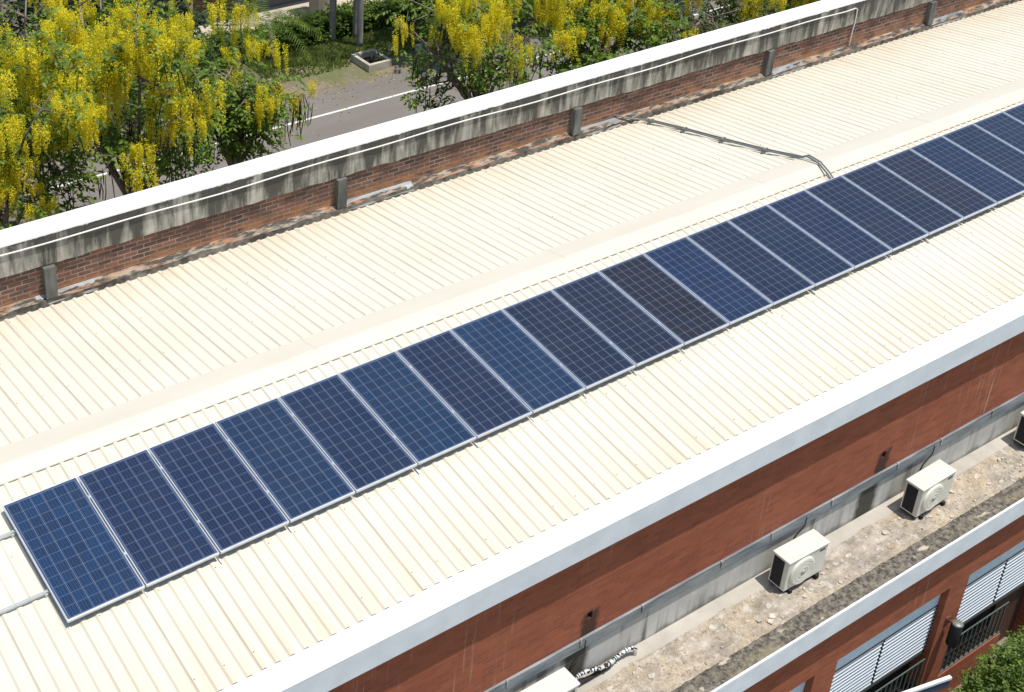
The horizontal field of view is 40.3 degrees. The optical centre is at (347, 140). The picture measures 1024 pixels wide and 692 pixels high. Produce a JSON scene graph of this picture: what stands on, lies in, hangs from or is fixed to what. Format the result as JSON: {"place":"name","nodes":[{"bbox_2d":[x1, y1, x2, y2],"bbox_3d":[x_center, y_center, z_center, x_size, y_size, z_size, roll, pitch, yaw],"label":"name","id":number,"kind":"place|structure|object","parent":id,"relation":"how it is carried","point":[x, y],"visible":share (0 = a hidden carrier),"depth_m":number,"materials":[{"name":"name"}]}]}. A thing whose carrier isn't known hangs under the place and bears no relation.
{"place":"outdoors","nodes":[
{"label":"outdoors","id":0,"kind":"place"},
{"bbox_2d":[2,0,381,97],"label":"path","id":1,"kind":"structure","parent":0,"point":[303,4],"depth_m":53.43,"materials":[{"name":"grey concrete"}]},
{"bbox_2d":[244,7,508,83],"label":"grass","id":2,"kind":"structure","parent":0,"point":[337,52],"depth_m":50.47,"materials":[{"name":"green plant"}]},
{"bbox_2d":[356,0,363,46],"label":"palm tree","id":3,"kind":"object","parent":2,"relation":"on","point":[360,16],"visible":1,"depth_m":50.42,"materials":[{"name":"grey plant"}]},
{"bbox_2d":[1,0,795,227],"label":"road","id":4,"kind":"structure","parent":0,"point":[320,128],"depth_m":46.24,"materials":[{"name":"grey asphalt"}]},
{"bbox_2d":[0,52,158,229],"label":"golden shower tree","id":5,"kind":"object","parent":4,"relation":"on","point":[15,150],"visible":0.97,"depth_m":29.38,"materials":[{"name":"yellow plant"}]},
{"bbox_2d":[0,0,189,215],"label":"golden shower tree","id":6,"kind":"object","parent":4,"relation":"on","point":[143,9],"visible":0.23,"depth_m":35.53,"materials":[{"name":"yellow plant"}]},
{"bbox_2d":[0,0,267,195],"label":"golden shower tree","id":7,"kind":"object","parent":4,"relation":"on","point":[167,137],"visible":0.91,"depth_m":30.52,"materials":[{"name":"yellow plant"}]},
{"bbox_2d":[133,0,316,172],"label":"golden shower tree","id":8,"kind":"object","parent":4,"relation":"on","point":[265,102],"visible":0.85,"depth_m":34.18,"materials":[{"name":"yellow plant"}]},
{"bbox_2d":[21,24,542,198],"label":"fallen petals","id":9,"kind":"object","parent":4,"relation":"on","point":[357,82],"visible":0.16,"depth_m":48.16,"materials":[{"name":"yellow plant"}]},
{"bbox_2d":[2,5,728,201],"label":"road marking","id":10,"kind":"object","parent":4,"relation":"on","point":[333,112],"depth_m":46.46,"materials":[{"name":"paint"}]},
{"bbox_2d":[415,40,458,60],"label":"tree pit","id":11,"kind":"object","parent":4,"relation":"on","point":[418,46],"visible":0.19,"depth_m":50.50,"materials":[{"name":"concrete"}]},
{"bbox_2d":[374,0,586,112],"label":"golden shower tree","id":12,"kind":"object","parent":4,"relation":"on","point":[464,38],"visible":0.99,"depth_m":36.43,"materials":[{"name":"yellow plant"}]},
{"bbox_2d":[511,0,699,75],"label":"golden shower tree","id":13,"kind":"object","parent":4,"relation":"on","point":[641,17],"visible":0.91,"depth_m":38.72,"materials":[{"name":"yellow plant"}]},
{"bbox_2d":[590,0,786,45],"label":"golden shower tree","id":14,"kind":"object","parent":4,"relation":"on","point":[744,5],"visible":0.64,"depth_m":41.13,"materials":[{"name":"yellow plant"}]},
{"bbox_2d":[695,0,820,24],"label":"golden shower tree","id":15,"kind":"object","parent":4,"relation":"on","point":[790,4],"visible":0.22,"depth_m":42.81,"materials":[{"name":"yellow plant"}]},
{"bbox_2d":[0,0,1018,691],"bbox_3d":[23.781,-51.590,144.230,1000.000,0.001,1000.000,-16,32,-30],"label":"ground","id":16,"kind":"structure","parent":0,"point":[344,74],"depth_m":48.75,"materials":[{"name":"green plant"}]},
{"bbox_2d":[0,0,92,91],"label":"shade tree","id":17,"kind":"object","parent":16,"relation":"on","point":[21,7],"visible":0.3,"depth_m":42.18,"materials":[{"name":"green plant"}]},
{"bbox_2d":[63,0,231,104],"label":"shade tree","id":18,"kind":"object","parent":16,"relation":"on","point":[199,17],"visible":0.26,"depth_m":43.80,"materials":[{"name":"green plant"}]},
{"bbox_2d":[0,0,336,89],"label":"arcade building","id":19,"kind":"structure","parent":16,"relation":"on","point":[316,4],"depth_m":52.57,"materials":[{"name":"concrete"}]},
{"bbox_2d":[36,0,80,48],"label":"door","id":20,"kind":"structure","parent":19,"relation":"in","point":[38,0],"depth_m":48.87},
{"bbox_2d":[194,0,233,24],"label":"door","id":21,"kind":"structure","parent":19,"relation":"in","point":[201,8],"depth_m":52.19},
{"bbox_2d":[216,0,323,65],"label":"palm tree","id":22,"kind":"object","parent":16,"relation":"on","point":[270,36],"visible":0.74,"depth_m":48.59,"materials":[{"name":"green plant"}]},
{"bbox_2d":[151,0,473,80],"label":"hedge","id":23,"kind":"object","parent":16,"relation":"on","point":[344,20],"visible":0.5,"depth_m":51.17,"materials":[{"name":"green plant"}]},
{"bbox_2d":[328,0,335,41],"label":"palm tree","id":24,"kind":"object","parent":16,"relation":"on","point":[332,23],"visible":1,"depth_m":50.84,"materials":[{"name":"grey plant"}]},
{"bbox_2d":[352,0,357,37],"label":"palm tree","id":25,"kind":"object","parent":16,"relation":"on","point":[354,34],"visible":0.65,"depth_m":51.23,"materials":[{"name":"grey plant"}]},
{"bbox_2d":[351,48,391,71],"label":"tree pit","id":26,"kind":"object","parent":16,"relation":"on","point":[361,59],"visible":0.8,"depth_m":49.38,"materials":[{"name":"concrete"}]},
{"bbox_2d":[368,43,383,62],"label":"seedling","id":27,"kind":"object","parent":26,"relation":"in","point":[375,57],"visible":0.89,"depth_m":49.47,"materials":[{"name":"green plant"}]},
{"bbox_2d":[0,0,1023,691],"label":"brick building","id":28,"kind":"structure","parent":16,"relation":"on","point":[660,510],"depth_m":21.59,"materials":[{"name":"beige metal"}]},
{"bbox_2d":[0,8,857,256],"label":"white conduit","id":29,"kind":"object","parent":28,"relation":"attached to","point":[417,135],"visible":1,"depth_m":25.01,"materials":[{"name":"white plastic"}]},
{"bbox_2d":[0,172,1005,613],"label":"mounting rail","id":30,"kind":"object","parent":28,"relation":"attached to","point":[26,600],"visible":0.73,"depth_m":16.27,"materials":[{"name":"metal"}]},
{"bbox_2d":[2,477,144,622],"bbox_3d":[-3.368,4.956,16.849,0.992,0.040,1.968,-16,40,-30],"label":"solar panel","id":31,"kind":"object","parent":30,"relation":"on","point":[82,563],"visible":1,"depth_m":16.79,"materials":[{"name":"glass"}]},
{"bbox_2d":[77,449,218,587],"bbox_3d":[-2.530,4.710,17.359,0.992,0.040,1.968,-16,40,-30],"label":"solar panel","id":32,"kind":"object","parent":30,"relation":"on","point":[155,527],"visible":1,"depth_m":17.30,"materials":[{"name":"glass"}]},
{"bbox_2d":[148,422,288,553],"bbox_3d":[-1.691,4.464,17.869,0.992,0.040,1.968,-16,40,-30],"label":"solar panel","id":33,"kind":"object","parent":30,"relation":"on","point":[227,499],"visible":1,"depth_m":17.81,"materials":[{"name":"glass"}]},
{"bbox_2d":[215,397,354,522],"bbox_3d":[-0.852,4.218,18.380,0.992,0.040,1.968,-16,40,-30],"label":"solar panel","id":34,"kind":"object","parent":30,"relation":"on","point":[293,469],"visible":1,"depth_m":18.32,"materials":[{"name":"glass"}]},
{"bbox_2d":[278,374,417,492],"bbox_3d":[-0.013,3.973,18.890,0.992,0.041,1.968,-16,40,-30],"label":"solar panel","id":35,"kind":"object","parent":30,"relation":"on","point":[357,443],"visible":1,"depth_m":18.83,"materials":[{"name":"glass"}]},
{"bbox_2d":[338,351,476,464],"bbox_3d":[0.826,3.727,19.400,0.992,0.040,1.968,-16,40,-30],"label":"solar panel","id":36,"kind":"object","parent":30,"relation":"on","point":[413,413],"visible":1,"depth_m":19.34,"materials":[{"name":"glass"}]},
{"bbox_2d":[396,330,531,438],"bbox_3d":[1.664,3.481,19.910,0.992,0.041,1.968,-16,40,-30],"label":"solar panel","id":37,"kind":"object","parent":30,"relation":"on","point":[451,370],"visible":1,"depth_m":19.85,"materials":[{"name":"glass"}]},
{"bbox_2d":[450,309,585,413],"bbox_3d":[2.503,3.236,20.420,0.992,0.040,1.968,-16,40,-30],"label":"solar panel","id":38,"kind":"object","parent":30,"relation":"on","point":[520,362],"visible":1,"depth_m":20.37,"materials":[{"name":"glass"}]},
{"bbox_2d":[502,290,635,389],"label":"solar panel","id":39,"kind":"object","parent":30,"relation":"on","point":[583,352],"visible":1,"depth_m":20.88,"materials":[{"name":"glass"}]},
{"bbox_2d":[551,271,683,366],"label":"solar panel","id":40,"kind":"object","parent":30,"relation":"on","point":[624,324],"visible":1,"depth_m":21.39,"materials":[{"name":"glass"}]},
{"bbox_2d":[598,253,728,345],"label":"solar panel","id":41,"kind":"object","parent":30,"relation":"on","point":[678,310],"visible":1,"depth_m":21.90,"materials":[{"name":"glass"}]},
{"bbox_2d":[643,236,772,324],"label":"solar panel","id":42,"kind":"object","parent":30,"relation":"on","point":[724,293],"visible":1,"depth_m":22.41,"materials":[{"name":"glass"}]},
{"bbox_2d":[686,220,814,304],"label":"solar panel","id":43,"kind":"object","parent":30,"relation":"on","point":[761,270],"visible":1,"depth_m":22.92,"materials":[{"name":"glass"}]},
{"bbox_2d":[727,205,854,286],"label":"solar panel","id":44,"kind":"object","parent":30,"relation":"on","point":[796,248],"visible":1,"depth_m":23.43,"materials":[{"name":"glass"}]},
{"bbox_2d":[767,190,892,268],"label":"solar panel","id":45,"kind":"object","parent":30,"relation":"on","point":[842,237],"visible":1,"depth_m":23.94,"materials":[{"name":"glass"}]},
{"bbox_2d":[805,176,928,251],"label":"solar panel","id":46,"kind":"object","parent":30,"relation":"on","point":[885,225],"visible":1,"depth_m":24.45,"materials":[{"name":"glass"}]},
{"bbox_2d":[841,162,963,234],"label":"solar panel","id":47,"kind":"object","parent":30,"relation":"on","point":[929,215],"visible":1,"depth_m":24.96,"materials":[{"name":"glass"}]},
{"bbox_2d":[876,148,996,219],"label":"solar panel","id":48,"kind":"object","parent":30,"relation":"on","point":[942,186],"visible":1,"depth_m":25.48,"materials":[{"name":"glass"}]},
{"bbox_2d":[909,136,1023,204],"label":"solar panel","id":49,"kind":"object","parent":30,"relation":"on","point":[975,172],"visible":1,"depth_m":25.99,"materials":[{"name":"glass"}]},
{"bbox_2d":[942,124,1023,184],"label":"solar panel","id":50,"kind":"object","parent":30,"relation":"on","point":[990,149],"visible":1,"depth_m":26.67,"materials":[{"name":"glass"}]},
{"bbox_2d":[973,112,1023,152],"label":"solar panel","id":51,"kind":"object","parent":30,"relation":"on","point":[1005,128],"visible":1,"depth_m":27.38,"materials":[{"name":"glass"}]},
{"bbox_2d":[0,120,1020,539],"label":"mounting rail","id":52,"kind":"object","parent":28,"relation":"attached to","point":[12,534],"visible":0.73,"depth_m":17.99,"materials":[{"name":"metal"}]},
{"bbox_2d":[1003,103,1023,123],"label":"solar panel","id":53,"kind":"object","parent":52,"relation":"attached to","point":[1016,112],"visible":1,"depth_m":27.96,"materials":[{"name":"glass"}]},
{"bbox_2d":[520,667,579,691],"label":"air conditioner","id":54,"kind":"object","parent":28,"relation":"on","point":[563,679],"visible":1,"depth_m":18.71,"materials":[{"name":"white metal"}]},
{"bbox_2d":[568,640,586,671],"bbox_3d":[3.207,7.264,19.246,0.262,0.653,0.030,-14,32,-28],"label":"cable","id":55,"kind":"object","parent":28,"relation":"attached to","point":[580,653],"visible":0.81,"depth_m":19.20,"materials":[{"name":"black rubber"}]},
{"bbox_2d":[579,666,610,685],"bbox_3d":[3.177,7.691,19.398,1.403,0.090,0.076,-17,33,-31],"label":"drain hose","id":56,"kind":"object","parent":28,"relation":"on","point":[588,678],"visible":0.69,"depth_m":19.56,"materials":[{"name":"black rubber"}]},
{"bbox_2d":[574,646,636,679],"bbox_3d":[3.654,7.501,19.657,1.316,0.236,0.125,-16,32,-30],"label":"insulated pipe","id":57,"kind":"object","parent":28,"relation":"on","point":[610,662],"visible":0.89,"depth_m":19.62,"materials":[{"name":"metal"}]},
{"bbox_2d":[614,114,831,178],"bbox_3d":[7.393,0.064,26.905,4.792,0.537,0.546,24,35,36],"label":"conduit","id":58,"kind":"object","parent":28,"relation":"attached to","point":[820,165],"visible":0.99,"depth_m":26.98,"materials":[{"name":"grey metal"}]},
{"bbox_2d":[613,115,833,177],"bbox_3d":[7.441,0.044,26.946,4.806,0.529,0.604,23,34,35],"label":"conduit","id":59,"kind":"object","parent":28,"relation":"attached to","point":[825,167],"visible":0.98,"depth_m":26.83,"materials":[{"name":"grey metal"}]},
{"bbox_2d":[790,681,805,691],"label":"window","id":60,"kind":"structure","parent":28,"relation":"in","point":[800,688],"depth_m":21.82,"materials":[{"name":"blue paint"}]},
{"bbox_2d":[768,529,829,593],"bbox_3d":[6.987,6.513,21.309,0.951,0.672,0.399,-15,32,-29],"label":"air conditioner","id":61,"kind":"object","parent":28,"relation":"on","point":[798,560],"visible":1,"depth_m":21.11,"materials":[{"name":"white metal"}]},
{"bbox_2d":[793,517,807,538],"bbox_3d":[7.044,6.178,21.538,0.262,0.653,0.030,-14,32,-28],"label":"cable","id":62,"kind":"object","parent":28,"relation":"attached to","point":[799,531],"visible":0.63,"depth_m":21.48,"materials":[{"name":"black rubber"}]},
{"bbox_2d":[606,455,1023,691],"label":"mortar rubble","id":63,"kind":"object","parent":28,"relation":"on","point":[768,605],"visible":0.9,"depth_m":21.36,"materials":[{"name":"grey concrete"}]},
{"bbox_2d":[830,594,940,691],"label":"window","id":64,"kind":"structure","parent":28,"relation":"in","point":[880,664],"depth_m":23.37,"materials":[{"name":"blue paint"}]},
{"bbox_2d":[919,446,934,470],"bbox_3d":[9.713,5.421,23.133,0.262,0.653,0.030,-14,32,-28],"label":"cable","id":65,"kind":"object","parent":28,"relation":"attached to","point":[927,458],"visible":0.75,"depth_m":23.09,"materials":[{"name":"black rubber"}]},
{"bbox_2d":[903,675,951,691],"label":"awning","id":66,"kind":"object","parent":28,"relation":"attached to","point":[938,684],"visible":1,"depth_m":23.12,"materials":[{"name":"white paint"}]},
{"bbox_2d":[900,459,956,519],"bbox_3d":[9.630,5.789,22.841,0.951,0.672,0.398,-17,33,-31],"label":"air conditioner","id":67,"kind":"object","parent":28,"relation":"on","point":[927,488],"visible":1,"depth_m":22.63,"materials":[{"name":"white metal"}]},
{"bbox_2d":[944,615,963,647],"bbox_3d":[10.502,8.513,23.902,0.209,0.520,0.287,-16,32,-30],"label":"wall lamp","id":68,"kind":"object","parent":28,"relation":"attached to","point":[954,633],"visible":1,"depth_m":23.81,"materials":[{"name":"black metal"}]},
{"bbox_2d":[938,541,1023,674],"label":"window","id":69,"kind":"structure","parent":28,"relation":"in","point":[993,594],"depth_m":25.09,"materials":[{"name":"blue paint"}]},
{"bbox_2d":[1013,411,1023,446],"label":"air conditioner","id":70,"kind":"object","parent":28,"relation":"on","point":[1019,436],"visible":1,"depth_m":24.29,"materials":[{"name":"white metal"}]},
{"bbox_2d":[948,637,1023,691],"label":"leafy shrub","id":71,"kind":"object","parent":16,"relation":"on","point":[1010,657],"visible":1,"depth_m":23.36,"materials":[{"name":"green plant"}]},
{"bbox_2d":[986,625,1023,691],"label":"leafy shrub","id":72,"kind":"object","parent":16,"relation":"on","point":[1020,635],"visible":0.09,"depth_m":24.60,"materials":[{"name":"green plant"}]}
]}

